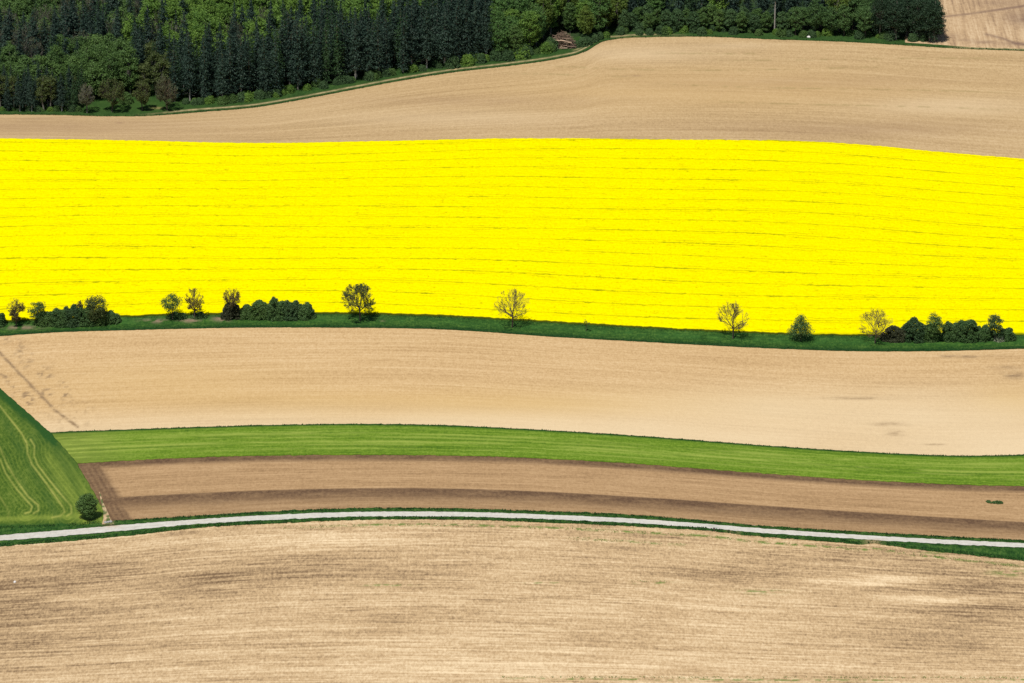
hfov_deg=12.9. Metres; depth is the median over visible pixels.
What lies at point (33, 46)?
bare tree
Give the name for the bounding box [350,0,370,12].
broadleaf tree
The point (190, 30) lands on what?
broadleaf tree
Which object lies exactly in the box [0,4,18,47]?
spruce tree
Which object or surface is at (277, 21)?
broadleaf tree
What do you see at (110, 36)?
broadleaf tree
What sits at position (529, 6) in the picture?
broadleaf tree
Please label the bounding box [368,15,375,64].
spruce tree
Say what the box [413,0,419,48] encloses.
spruce tree
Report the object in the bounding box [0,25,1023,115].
woodside grass
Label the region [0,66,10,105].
spruce tree
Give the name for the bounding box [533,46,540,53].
shrub
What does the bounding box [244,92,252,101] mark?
shrub
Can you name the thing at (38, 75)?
spruce tree
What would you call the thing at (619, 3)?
broadleaf tree
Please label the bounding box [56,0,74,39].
spruce tree
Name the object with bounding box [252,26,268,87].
spruce tree
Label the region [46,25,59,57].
spruce tree
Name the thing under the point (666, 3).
conifer tree
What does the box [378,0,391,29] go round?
broadleaf tree
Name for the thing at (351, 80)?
shrub
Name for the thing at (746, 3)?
conifer tree
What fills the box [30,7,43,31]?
bare tree
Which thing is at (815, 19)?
broadleaf tree
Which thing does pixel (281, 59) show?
spruce tree
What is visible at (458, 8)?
conifer tree
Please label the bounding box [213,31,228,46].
broadleaf tree
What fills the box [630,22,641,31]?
shrub
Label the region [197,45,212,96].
spruce tree
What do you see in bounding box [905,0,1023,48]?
distant field
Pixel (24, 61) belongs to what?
broadleaf tree
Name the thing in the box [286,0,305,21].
broadleaf tree
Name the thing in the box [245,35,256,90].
spruce tree
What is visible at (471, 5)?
spruce tree
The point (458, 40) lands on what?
spruce tree
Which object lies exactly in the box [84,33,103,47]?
broadleaf tree
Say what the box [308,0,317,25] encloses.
spruce tree
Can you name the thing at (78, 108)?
shrub
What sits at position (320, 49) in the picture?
spruce tree
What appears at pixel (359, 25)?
spruce tree
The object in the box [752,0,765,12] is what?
conifer tree
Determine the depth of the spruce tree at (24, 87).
1708.87 m
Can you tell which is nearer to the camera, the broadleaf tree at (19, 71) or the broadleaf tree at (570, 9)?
the broadleaf tree at (19, 71)
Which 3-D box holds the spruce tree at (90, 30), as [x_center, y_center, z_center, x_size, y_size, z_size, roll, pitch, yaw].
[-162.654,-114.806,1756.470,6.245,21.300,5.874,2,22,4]
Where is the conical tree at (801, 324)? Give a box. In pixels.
[786,314,814,340]
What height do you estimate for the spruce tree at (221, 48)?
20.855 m
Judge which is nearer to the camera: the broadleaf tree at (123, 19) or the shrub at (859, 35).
the broadleaf tree at (123, 19)
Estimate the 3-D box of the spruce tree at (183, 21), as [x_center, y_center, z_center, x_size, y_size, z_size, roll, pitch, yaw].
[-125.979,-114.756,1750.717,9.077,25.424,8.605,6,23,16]
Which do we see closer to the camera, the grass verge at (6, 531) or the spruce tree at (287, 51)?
the grass verge at (6, 531)
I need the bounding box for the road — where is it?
[0,511,1023,546]
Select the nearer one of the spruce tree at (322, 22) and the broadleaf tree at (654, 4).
the spruce tree at (322, 22)
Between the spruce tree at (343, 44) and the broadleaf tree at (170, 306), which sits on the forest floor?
the spruce tree at (343, 44)
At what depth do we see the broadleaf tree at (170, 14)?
1768.82 m
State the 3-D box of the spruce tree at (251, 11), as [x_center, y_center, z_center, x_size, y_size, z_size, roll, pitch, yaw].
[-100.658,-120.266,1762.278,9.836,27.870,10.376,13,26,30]
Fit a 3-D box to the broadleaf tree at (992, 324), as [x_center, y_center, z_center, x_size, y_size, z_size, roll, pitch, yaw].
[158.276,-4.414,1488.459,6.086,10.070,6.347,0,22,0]
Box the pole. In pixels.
[771,0,778,28]
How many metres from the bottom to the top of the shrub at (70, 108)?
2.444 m
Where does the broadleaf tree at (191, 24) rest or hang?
on the forest floor
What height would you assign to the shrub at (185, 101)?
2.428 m
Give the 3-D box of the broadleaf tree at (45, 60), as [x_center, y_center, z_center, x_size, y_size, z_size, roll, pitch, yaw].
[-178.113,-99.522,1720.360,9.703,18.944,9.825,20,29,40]
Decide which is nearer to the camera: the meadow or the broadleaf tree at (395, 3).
the meadow
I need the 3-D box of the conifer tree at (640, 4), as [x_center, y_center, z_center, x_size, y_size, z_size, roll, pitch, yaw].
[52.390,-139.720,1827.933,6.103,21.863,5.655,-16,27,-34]
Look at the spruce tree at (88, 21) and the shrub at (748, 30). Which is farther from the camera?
the shrub at (748, 30)
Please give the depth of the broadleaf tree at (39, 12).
1784.39 m
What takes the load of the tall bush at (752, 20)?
on the forest floor
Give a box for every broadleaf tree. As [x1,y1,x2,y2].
[0,0,13,14]
[0,3,16,26]
[0,44,19,66]
[0,63,8,101]
[1,40,17,55]
[5,60,16,92]
[8,64,32,88]
[11,0,30,18]
[12,57,33,81]
[13,16,25,25]
[14,54,32,77]
[26,0,45,13]
[27,301,45,319]
[30,7,51,19]
[30,55,52,87]
[31,0,57,9]
[37,17,51,43]
[45,0,61,8]
[46,5,61,23]
[46,50,60,77]
[47,34,75,57]
[47,44,66,64]
[48,61,67,93]
[62,55,83,72]
[64,62,82,89]
[69,0,91,14]
[70,36,90,52]
[70,49,85,68]
[75,493,98,518]
[79,44,94,53]
[79,49,99,81]
[79,61,109,98]
[83,294,108,320]
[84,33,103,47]
[91,44,107,88]
[92,45,112,92]
[97,53,122,88]
[98,32,114,50]
[105,6,131,25]
[107,51,124,91]
[108,36,129,50]
[109,17,126,33]
[110,39,132,87]
[117,46,139,93]
[118,0,131,15]
[118,0,138,15]
[120,13,143,40]
[136,2,158,28]
[138,0,160,19]
[143,22,157,52]
[157,21,175,54]
[159,0,182,29]
[159,293,182,319]
[163,0,179,16]
[164,32,180,59]
[178,20,195,36]
[179,13,193,34]
[179,26,201,61]
[186,0,201,12]
[188,5,207,21]
[189,10,211,30]
[189,27,205,66]
[192,21,210,74]
[199,0,217,16]
[201,11,216,19]
[207,17,226,41]
[209,0,220,12]
[210,40,226,77]
[213,0,234,7]
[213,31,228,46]
[214,3,233,29]
[230,1,243,9]
[231,10,244,25]
[233,0,252,11]
[241,0,259,13]
[241,19,253,57]
[246,14,270,46]
[251,29,268,52]
[256,0,275,13]
[263,7,281,23]
[267,13,280,33]
[273,0,289,16]
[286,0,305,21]
[294,0,311,17]
[298,15,315,42]
[305,0,324,24]
[335,0,353,21]
[335,0,354,11]
[346,6,359,29]
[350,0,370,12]
[362,8,379,31]
[368,7,389,41]
[370,0,389,16]
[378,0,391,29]
[388,0,403,12]
[404,0,421,11]
[488,7,507,45]
[489,0,504,10]
[490,19,508,51]
[495,0,511,39]
[503,8,520,37]
[504,16,518,48]
[507,0,516,20]
[507,24,524,50]
[514,0,528,22]
[519,10,541,45]
[520,9,529,40]
[523,1,533,9]
[530,3,545,45]
[532,8,546,33]
[533,0,554,38]
[540,0,560,34]
[558,0,578,28]
[562,2,578,32]
[573,0,591,30]
[576,5,595,34]
[587,0,610,31]
[600,1,616,27]
[609,0,628,25]
[646,0,665,23]
[708,0,728,10]
[735,0,743,11]
[787,7,804,34]
[795,6,810,30]
[805,0,825,31]
[817,3,827,30]
[820,6,839,31]
[824,0,852,30]
[837,3,852,35]
[846,0,862,29]
[855,0,871,25]
[855,5,876,36]
[870,0,888,33]
[883,0,909,39]
[884,0,901,33]
[899,0,915,35]
[905,0,927,36]
[915,0,945,35]
[916,0,942,41]
[922,0,946,42]
[925,312,945,337]
[986,313,1003,339]
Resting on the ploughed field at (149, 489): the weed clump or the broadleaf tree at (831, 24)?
the weed clump
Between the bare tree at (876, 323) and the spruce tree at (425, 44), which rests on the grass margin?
the bare tree at (876, 323)
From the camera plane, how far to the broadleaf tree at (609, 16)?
1812.33 m
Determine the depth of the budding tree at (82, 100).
1706.46 m
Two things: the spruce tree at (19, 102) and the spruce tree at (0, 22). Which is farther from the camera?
the spruce tree at (0, 22)
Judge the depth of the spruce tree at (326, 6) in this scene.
1780.30 m
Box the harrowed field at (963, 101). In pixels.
[0,37,1023,158]
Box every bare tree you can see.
[1,9,18,26]
[11,26,30,54]
[20,16,40,57]
[21,37,44,60]
[29,18,51,55]
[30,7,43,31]
[37,6,57,21]
[39,8,51,24]
[56,0,69,29]
[77,0,99,16]
[105,14,121,46]
[127,0,140,13]
[141,16,156,43]
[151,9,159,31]
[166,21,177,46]
[222,15,243,40]
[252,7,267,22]
[494,289,529,327]
[717,300,748,338]
[859,308,894,342]
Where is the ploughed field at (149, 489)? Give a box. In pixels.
[78,455,1023,539]
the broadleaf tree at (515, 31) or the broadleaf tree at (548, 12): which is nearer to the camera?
the broadleaf tree at (515, 31)
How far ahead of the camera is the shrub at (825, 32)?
1811.47 m
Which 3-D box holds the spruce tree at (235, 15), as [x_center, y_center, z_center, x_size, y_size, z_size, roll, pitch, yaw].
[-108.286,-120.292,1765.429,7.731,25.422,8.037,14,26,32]
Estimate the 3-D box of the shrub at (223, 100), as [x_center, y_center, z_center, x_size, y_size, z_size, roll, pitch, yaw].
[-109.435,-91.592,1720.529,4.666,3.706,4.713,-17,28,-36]
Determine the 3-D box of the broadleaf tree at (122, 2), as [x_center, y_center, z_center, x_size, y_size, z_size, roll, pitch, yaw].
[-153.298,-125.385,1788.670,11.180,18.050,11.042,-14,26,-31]
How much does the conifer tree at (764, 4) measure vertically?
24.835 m
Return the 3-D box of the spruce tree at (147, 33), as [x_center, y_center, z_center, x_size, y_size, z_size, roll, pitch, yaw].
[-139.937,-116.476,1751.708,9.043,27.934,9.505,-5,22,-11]
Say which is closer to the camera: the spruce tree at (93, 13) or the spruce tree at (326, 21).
the spruce tree at (326, 21)
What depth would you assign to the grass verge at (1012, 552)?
1360.82 m
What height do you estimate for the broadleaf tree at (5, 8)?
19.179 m
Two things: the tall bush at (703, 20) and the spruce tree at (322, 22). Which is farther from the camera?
the tall bush at (703, 20)
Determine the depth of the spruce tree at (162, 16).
1764.37 m
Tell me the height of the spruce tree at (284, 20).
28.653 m
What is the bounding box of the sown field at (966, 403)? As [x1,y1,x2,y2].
[0,327,1023,455]
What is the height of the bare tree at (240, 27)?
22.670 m
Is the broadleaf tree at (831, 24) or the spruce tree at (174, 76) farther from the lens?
the broadleaf tree at (831, 24)
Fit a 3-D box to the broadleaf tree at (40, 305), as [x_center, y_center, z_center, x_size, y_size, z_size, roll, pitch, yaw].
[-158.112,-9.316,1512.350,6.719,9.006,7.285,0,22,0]
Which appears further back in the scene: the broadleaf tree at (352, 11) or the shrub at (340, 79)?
the broadleaf tree at (352, 11)
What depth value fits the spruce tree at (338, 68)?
1743.27 m
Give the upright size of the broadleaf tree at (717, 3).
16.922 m
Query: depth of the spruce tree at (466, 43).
1771.19 m
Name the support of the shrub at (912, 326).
on the grass margin
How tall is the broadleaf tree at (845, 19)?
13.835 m
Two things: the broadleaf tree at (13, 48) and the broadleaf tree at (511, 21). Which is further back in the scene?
the broadleaf tree at (511, 21)
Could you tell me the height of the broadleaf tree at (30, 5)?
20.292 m
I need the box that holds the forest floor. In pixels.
[1,0,904,104]
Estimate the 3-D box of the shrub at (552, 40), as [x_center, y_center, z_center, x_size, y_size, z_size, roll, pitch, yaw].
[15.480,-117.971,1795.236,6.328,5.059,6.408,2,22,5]
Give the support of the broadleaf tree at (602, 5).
on the forest floor
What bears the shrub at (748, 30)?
on the forest floor
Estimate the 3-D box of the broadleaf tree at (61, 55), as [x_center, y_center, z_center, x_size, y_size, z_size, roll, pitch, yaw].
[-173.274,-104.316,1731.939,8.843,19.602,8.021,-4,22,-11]
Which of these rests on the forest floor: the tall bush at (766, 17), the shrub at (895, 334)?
the tall bush at (766, 17)
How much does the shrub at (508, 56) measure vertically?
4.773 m
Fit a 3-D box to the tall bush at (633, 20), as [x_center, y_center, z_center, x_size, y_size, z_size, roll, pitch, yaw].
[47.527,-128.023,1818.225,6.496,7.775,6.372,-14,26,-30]
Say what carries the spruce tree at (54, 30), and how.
on the forest floor
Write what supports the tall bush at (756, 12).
on the forest floor
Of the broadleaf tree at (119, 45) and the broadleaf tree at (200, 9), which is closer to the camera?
the broadleaf tree at (119, 45)
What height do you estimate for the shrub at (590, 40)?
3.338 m
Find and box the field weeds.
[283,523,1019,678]
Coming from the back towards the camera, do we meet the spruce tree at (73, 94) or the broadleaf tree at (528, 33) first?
the broadleaf tree at (528, 33)
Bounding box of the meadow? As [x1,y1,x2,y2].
[0,388,103,527]
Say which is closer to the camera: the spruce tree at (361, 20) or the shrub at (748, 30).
the spruce tree at (361, 20)
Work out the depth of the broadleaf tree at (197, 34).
1737.21 m
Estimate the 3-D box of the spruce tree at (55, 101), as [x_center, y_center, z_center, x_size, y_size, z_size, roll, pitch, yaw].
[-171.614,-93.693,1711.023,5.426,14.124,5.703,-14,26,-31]
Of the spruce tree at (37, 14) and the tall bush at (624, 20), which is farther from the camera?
the tall bush at (624, 20)
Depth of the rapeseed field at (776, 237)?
1588.33 m
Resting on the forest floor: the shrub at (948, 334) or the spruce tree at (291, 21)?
the spruce tree at (291, 21)
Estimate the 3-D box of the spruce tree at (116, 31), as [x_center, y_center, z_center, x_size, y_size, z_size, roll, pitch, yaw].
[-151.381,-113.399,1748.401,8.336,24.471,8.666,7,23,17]
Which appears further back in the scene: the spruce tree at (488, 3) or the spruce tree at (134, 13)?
the spruce tree at (488, 3)
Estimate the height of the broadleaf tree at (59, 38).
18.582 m
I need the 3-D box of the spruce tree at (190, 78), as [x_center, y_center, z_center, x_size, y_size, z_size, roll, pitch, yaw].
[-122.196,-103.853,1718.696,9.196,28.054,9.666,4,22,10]
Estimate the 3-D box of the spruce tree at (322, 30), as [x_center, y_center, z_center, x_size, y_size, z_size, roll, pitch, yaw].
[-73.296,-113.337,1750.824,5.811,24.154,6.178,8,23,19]
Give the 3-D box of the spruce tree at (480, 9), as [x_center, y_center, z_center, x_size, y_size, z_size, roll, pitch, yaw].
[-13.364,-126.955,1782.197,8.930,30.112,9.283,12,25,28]
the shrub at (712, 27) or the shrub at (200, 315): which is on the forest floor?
the shrub at (712, 27)
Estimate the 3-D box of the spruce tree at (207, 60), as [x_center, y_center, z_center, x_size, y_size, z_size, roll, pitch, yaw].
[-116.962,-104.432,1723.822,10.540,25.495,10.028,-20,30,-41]
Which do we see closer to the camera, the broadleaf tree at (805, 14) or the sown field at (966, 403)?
the sown field at (966, 403)
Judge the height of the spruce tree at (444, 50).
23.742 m
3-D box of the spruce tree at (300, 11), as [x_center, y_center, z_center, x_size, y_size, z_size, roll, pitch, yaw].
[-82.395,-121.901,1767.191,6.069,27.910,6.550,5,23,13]
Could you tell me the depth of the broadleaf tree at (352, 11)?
1769.71 m
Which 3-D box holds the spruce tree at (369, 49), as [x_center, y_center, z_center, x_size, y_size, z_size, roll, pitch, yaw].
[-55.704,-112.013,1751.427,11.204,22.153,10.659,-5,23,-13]
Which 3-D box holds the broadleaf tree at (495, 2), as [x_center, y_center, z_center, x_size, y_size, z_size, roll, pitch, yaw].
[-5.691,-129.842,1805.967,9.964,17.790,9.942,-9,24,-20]
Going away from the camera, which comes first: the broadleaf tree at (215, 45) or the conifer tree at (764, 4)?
the broadleaf tree at (215, 45)
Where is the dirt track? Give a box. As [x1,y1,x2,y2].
[99,492,113,523]
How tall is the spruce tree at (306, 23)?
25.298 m
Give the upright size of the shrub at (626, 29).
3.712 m
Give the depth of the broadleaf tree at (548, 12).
1801.80 m
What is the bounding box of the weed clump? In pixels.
[990,500,1002,503]
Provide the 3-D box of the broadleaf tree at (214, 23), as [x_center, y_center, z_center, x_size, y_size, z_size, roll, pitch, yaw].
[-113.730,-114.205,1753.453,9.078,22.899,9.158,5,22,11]
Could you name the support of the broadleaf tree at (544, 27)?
on the forest floor
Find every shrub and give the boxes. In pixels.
[0,312,6,327]
[25,105,32,110]
[33,311,54,327]
[34,105,40,111]
[49,307,70,327]
[53,105,60,111]
[62,304,82,327]
[68,106,74,111]
[74,104,81,111]
[77,307,96,326]
[88,308,110,326]
[105,310,121,324]
[118,92,133,104]
[167,311,186,319]
[182,98,189,104]
[190,98,198,105]
[190,312,207,319]
[197,97,204,104]
[204,95,214,104]
[217,95,228,104]
[220,302,240,320]
[227,93,236,103]
[237,92,244,101]
[239,303,254,319]
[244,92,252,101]
[249,299,267,320]
[254,89,265,99]
[264,90,271,97]
[265,296,288,321]
[271,88,281,96]
[272,92,279,97]
[280,300,302,321]
[284,85,294,93]
[293,302,315,320]
[303,83,311,90]
[310,77,320,86]
[318,80,328,88]
[332,79,339,84]
[337,75,345,84]
[344,75,348,83]
[348,76,354,83]
[363,70,373,80]
[372,71,378,80]
[373,69,381,77]
[381,68,389,76]
[388,68,395,75]
[408,64,418,72]
[418,64,426,71]
[431,59,437,66]
[435,63,442,68]
[438,54,447,64]
[443,54,455,67]
[445,54,460,68]
[459,54,474,66]
[475,53,486,63]
[489,49,501,61]
[494,46,503,60]
[502,48,514,61]
[514,44,530,59]
[514,45,530,58]
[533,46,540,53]
[539,42,552,53]
[546,36,558,49]
[550,43,556,51]
[574,40,580,47]
[579,37,588,46]
[586,36,592,44]
[590,32,598,42]
[595,32,603,39]
[603,31,609,37]
[615,27,624,35]
[620,25,628,33]
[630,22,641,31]
[635,28,643,35]
[645,28,653,34]
[655,25,663,34]
[661,25,668,34]
[667,26,672,34]
[670,24,676,32]
[679,25,688,33]
[689,26,697,33]
[696,26,706,34]
[708,25,715,30]
[728,26,738,34]
[746,26,753,32]
[754,29,762,35]
[775,27,786,37]
[786,29,792,36]
[798,30,807,37]
[809,31,816,37]
[822,27,833,36]
[846,29,853,35]
[854,30,865,39]
[864,29,872,36]
[879,325,910,342]
[885,32,894,40]
[901,316,926,343]
[907,33,918,41]
[916,323,940,342]
[919,33,928,41]
[939,321,960,342]
[955,319,980,342]
[974,324,993,342]
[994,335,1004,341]
[999,327,1016,341]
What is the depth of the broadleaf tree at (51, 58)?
1722.64 m
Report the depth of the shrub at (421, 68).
1763.96 m
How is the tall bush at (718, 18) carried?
on the forest floor
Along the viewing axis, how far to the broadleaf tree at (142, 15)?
1774.27 m
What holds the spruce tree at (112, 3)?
on the forest floor
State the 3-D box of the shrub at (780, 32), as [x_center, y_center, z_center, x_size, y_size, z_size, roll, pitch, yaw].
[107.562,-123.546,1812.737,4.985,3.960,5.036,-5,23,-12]
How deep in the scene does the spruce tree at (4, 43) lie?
1735.92 m
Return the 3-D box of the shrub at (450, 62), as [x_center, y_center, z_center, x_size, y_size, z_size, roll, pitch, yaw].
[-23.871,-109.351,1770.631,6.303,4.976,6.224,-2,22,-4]
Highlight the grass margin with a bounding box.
[0,314,1023,351]
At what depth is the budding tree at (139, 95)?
1708.53 m
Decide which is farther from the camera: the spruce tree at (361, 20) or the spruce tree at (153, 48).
the spruce tree at (361, 20)
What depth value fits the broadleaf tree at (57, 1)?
1797.73 m
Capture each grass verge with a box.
[0,507,1023,542]
[0,516,1023,560]
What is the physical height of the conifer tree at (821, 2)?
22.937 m
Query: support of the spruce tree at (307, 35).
on the forest floor
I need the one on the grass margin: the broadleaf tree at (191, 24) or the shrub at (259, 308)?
the shrub at (259, 308)
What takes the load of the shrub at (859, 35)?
on the forest floor
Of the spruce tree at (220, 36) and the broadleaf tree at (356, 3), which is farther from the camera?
the broadleaf tree at (356, 3)
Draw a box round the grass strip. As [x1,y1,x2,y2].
[51,424,1023,485]
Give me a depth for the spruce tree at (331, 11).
1767.48 m
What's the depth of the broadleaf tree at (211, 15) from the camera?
1765.83 m
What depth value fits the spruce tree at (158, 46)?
1733.89 m
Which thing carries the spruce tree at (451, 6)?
on the forest floor
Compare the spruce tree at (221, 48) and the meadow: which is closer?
the meadow
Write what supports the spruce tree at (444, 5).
on the forest floor
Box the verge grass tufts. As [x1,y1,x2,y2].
[0,35,1023,560]
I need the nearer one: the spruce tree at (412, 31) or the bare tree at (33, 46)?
the bare tree at (33, 46)
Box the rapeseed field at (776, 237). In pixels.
[0,138,1023,335]
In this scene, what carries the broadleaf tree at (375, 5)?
on the forest floor
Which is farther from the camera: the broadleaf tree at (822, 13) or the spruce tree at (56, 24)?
the broadleaf tree at (822, 13)
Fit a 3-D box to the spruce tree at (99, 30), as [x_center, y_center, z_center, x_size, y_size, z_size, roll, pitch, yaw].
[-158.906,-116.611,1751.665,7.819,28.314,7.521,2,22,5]
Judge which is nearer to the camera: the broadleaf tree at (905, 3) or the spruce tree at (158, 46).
the spruce tree at (158, 46)
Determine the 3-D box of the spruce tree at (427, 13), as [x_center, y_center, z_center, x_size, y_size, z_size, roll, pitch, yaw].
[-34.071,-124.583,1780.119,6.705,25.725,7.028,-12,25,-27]
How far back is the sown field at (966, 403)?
1459.50 m
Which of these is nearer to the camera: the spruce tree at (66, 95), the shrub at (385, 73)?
the spruce tree at (66, 95)
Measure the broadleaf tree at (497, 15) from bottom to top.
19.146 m
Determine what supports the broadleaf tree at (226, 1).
on the forest floor
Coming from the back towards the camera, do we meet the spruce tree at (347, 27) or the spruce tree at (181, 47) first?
the spruce tree at (347, 27)
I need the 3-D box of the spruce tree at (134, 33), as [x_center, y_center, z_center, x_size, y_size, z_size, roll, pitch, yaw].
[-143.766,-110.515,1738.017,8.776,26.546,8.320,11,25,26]
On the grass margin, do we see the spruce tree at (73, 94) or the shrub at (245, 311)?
the shrub at (245, 311)
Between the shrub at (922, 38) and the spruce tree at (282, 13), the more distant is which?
the shrub at (922, 38)
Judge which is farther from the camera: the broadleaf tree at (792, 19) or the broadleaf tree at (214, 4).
the broadleaf tree at (792, 19)
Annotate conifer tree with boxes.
[451,0,464,54]
[628,0,644,12]
[636,0,646,15]
[661,0,671,12]
[672,0,687,12]
[684,0,695,14]
[684,0,700,11]
[694,0,708,12]
[722,0,739,12]
[740,0,752,15]
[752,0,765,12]
[755,0,771,15]
[770,0,784,14]
[777,0,800,15]
[785,0,802,15]
[799,0,812,24]
[812,0,827,25]
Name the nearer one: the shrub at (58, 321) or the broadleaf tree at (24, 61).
the shrub at (58, 321)
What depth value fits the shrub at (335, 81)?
1744.86 m
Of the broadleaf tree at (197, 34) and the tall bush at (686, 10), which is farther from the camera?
the tall bush at (686, 10)
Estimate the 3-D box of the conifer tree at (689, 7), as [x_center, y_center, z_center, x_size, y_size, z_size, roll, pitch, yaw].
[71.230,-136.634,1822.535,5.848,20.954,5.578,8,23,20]
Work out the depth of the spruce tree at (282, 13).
1753.75 m
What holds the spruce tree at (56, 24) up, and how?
on the forest floor
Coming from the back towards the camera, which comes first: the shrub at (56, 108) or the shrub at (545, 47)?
the shrub at (545, 47)
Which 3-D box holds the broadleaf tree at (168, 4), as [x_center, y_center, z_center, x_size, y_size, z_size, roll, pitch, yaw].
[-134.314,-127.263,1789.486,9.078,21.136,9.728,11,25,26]
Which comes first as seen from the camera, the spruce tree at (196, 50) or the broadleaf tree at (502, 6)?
the spruce tree at (196, 50)
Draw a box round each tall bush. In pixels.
[618,9,630,26]
[629,12,638,28]
[632,7,644,22]
[641,4,653,19]
[642,12,654,29]
[651,8,661,28]
[659,10,674,25]
[670,8,682,23]
[673,11,685,28]
[682,8,689,26]
[685,11,700,27]
[696,7,708,24]
[698,12,709,26]
[706,3,717,24]
[713,9,725,31]
[723,10,735,27]
[727,8,737,24]
[735,11,748,32]
[740,7,750,24]
[748,15,761,32]
[751,8,761,25]
[760,11,773,32]
[769,11,778,28]
[776,11,789,29]
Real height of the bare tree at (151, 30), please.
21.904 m
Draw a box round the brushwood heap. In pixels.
[552,31,577,48]
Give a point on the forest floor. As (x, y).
(560, 28)
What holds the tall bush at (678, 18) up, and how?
on the forest floor
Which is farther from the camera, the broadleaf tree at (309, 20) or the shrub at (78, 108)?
the broadleaf tree at (309, 20)
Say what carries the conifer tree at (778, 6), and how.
on the forest floor
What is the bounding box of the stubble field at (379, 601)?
[0,519,1023,682]
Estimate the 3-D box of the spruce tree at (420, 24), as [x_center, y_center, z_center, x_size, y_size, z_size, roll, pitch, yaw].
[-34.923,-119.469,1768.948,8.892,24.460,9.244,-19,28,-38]
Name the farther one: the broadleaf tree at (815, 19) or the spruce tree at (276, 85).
the broadleaf tree at (815, 19)
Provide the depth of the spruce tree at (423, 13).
1771.39 m
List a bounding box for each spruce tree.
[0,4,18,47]
[0,8,3,39]
[0,16,12,44]
[0,34,7,60]
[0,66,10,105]
[1,75,13,110]
[12,73,25,110]
[13,22,28,58]
[16,12,29,49]
[19,70,28,106]
[23,8,44,55]
[25,74,37,110]
[26,65,34,94]
[32,75,40,106]
[35,0,39,27]
[35,62,40,104]
[39,17,49,56]
[44,65,52,106]
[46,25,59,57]
[49,11,62,38]
[49,16,60,41]
[50,5,59,31]
[51,75,58,104]
[54,73,69,110]
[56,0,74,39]
[61,10,73,52]
[61,27,71,54]
[63,65,76,104]
[63,73,72,110]
[66,0,81,31]
[68,0,81,45]
[69,77,77,109]
[72,39,80,54]
[74,72,82,105]
[77,1,92,42]
[78,65,87,99]
[79,0,88,21]
[84,10,93,39]
[86,19,94,43]
[87,0,96,28]
[93,0,102,33]
[93,5,103,48]
[100,8,109,39]
[103,5,111,32]
[104,0,111,19]
[106,0,123,26]
[109,3,128,40]
[113,17,121,40]
[125,0,134,15]
[129,20,143,62]
[130,7,138,39]
[130,37,144,89]
[133,24,146,58]
[136,0,144,16]
[137,28,148,81]
[139,5,156,69]
[148,39,156,89]
[154,24,167,70]
[155,0,169,35]
[155,29,163,85]
[163,29,172,89]
[167,43,183,101]
[170,45,183,94]
[172,34,178,78]
[173,11,178,32]
[175,0,189,24]
[175,25,186,87]
[177,12,188,47]
[179,24,194,76]
[179,32,199,100]
[179,33,197,95]
[193,37,199,88]
[195,35,216,89]
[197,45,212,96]
[198,23,214,88]
[203,23,215,79]
[210,33,222,95]
[211,52,231,96]
[212,41,225,82]
[213,22,227,72]
[218,30,237,90]
[224,20,237,74]
[224,31,239,94]
[226,15,242,83]
[228,2,239,31]
[232,33,246,92]
[232,36,251,90]
[238,5,247,36]
[241,32,255,87]
[242,1,255,28]
[242,31,256,90]
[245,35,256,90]
[250,16,266,83]
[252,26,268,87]
[252,33,271,86]
[253,36,275,91]
[264,13,274,75]
[265,0,278,31]
[267,26,286,80]
[267,40,285,91]
[272,29,284,86]
[276,0,287,34]
[278,17,291,81]
[279,10,288,78]
[281,15,295,84]
[285,21,308,89]
[287,7,294,55]
[290,29,296,72]
[291,8,305,49]
[293,16,312,85]
[297,0,304,23]
[302,14,311,69]
[304,24,311,81]
[306,20,325,82]
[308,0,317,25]
[310,19,322,63]
[311,29,333,78]
[312,0,318,26]
[312,0,320,22]
[315,9,326,41]
[317,18,324,76]
[318,0,326,34]
[320,0,333,30]
[321,22,333,81]
[322,9,330,60]
[324,17,339,78]
[325,0,335,36]
[326,0,334,33]
[328,17,346,79]
[331,10,349,62]
[334,15,349,74]
[338,1,345,38]
[343,13,350,67]
[343,15,365,77]
[345,8,353,42]
[346,7,370,76]
[353,8,366,68]
[357,24,378,70]
[362,0,370,60]
[363,6,372,34]
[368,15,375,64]
[369,19,380,65]
[370,10,386,75]
[371,0,392,61]
[379,13,396,65]
[379,19,392,69]
[388,1,402,57]
[392,8,405,65]
[396,9,412,72]
[397,0,405,29]
[399,0,413,41]
[401,0,417,43]
[402,6,421,63]
[404,13,413,63]
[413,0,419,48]
[415,6,433,63]
[417,0,431,54]
[419,9,437,68]
[420,0,431,47]
[427,0,435,25]
[428,0,438,54]
[431,0,441,60]
[432,10,456,61]
[433,0,443,25]
[438,0,453,47]
[440,0,454,46]
[448,0,454,21]
[450,9,465,59]
[451,0,471,49]
[459,0,478,55]
[466,0,472,49]
[467,0,477,34]
[467,0,482,53]
[470,0,488,51]
[478,0,493,53]
[480,0,492,18]
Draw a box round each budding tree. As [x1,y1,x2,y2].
[0,75,7,106]
[7,299,25,325]
[8,75,20,106]
[34,75,48,109]
[40,75,56,106]
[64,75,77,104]
[73,300,83,313]
[78,83,94,112]
[97,78,124,111]
[132,81,150,110]
[136,62,152,86]
[143,41,156,78]
[144,50,162,94]
[152,57,171,99]
[155,76,177,110]
[162,50,178,73]
[184,287,203,318]
[222,288,240,308]
[341,283,375,320]
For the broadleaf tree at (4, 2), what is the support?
on the forest floor
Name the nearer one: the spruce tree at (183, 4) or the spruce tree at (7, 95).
the spruce tree at (7, 95)

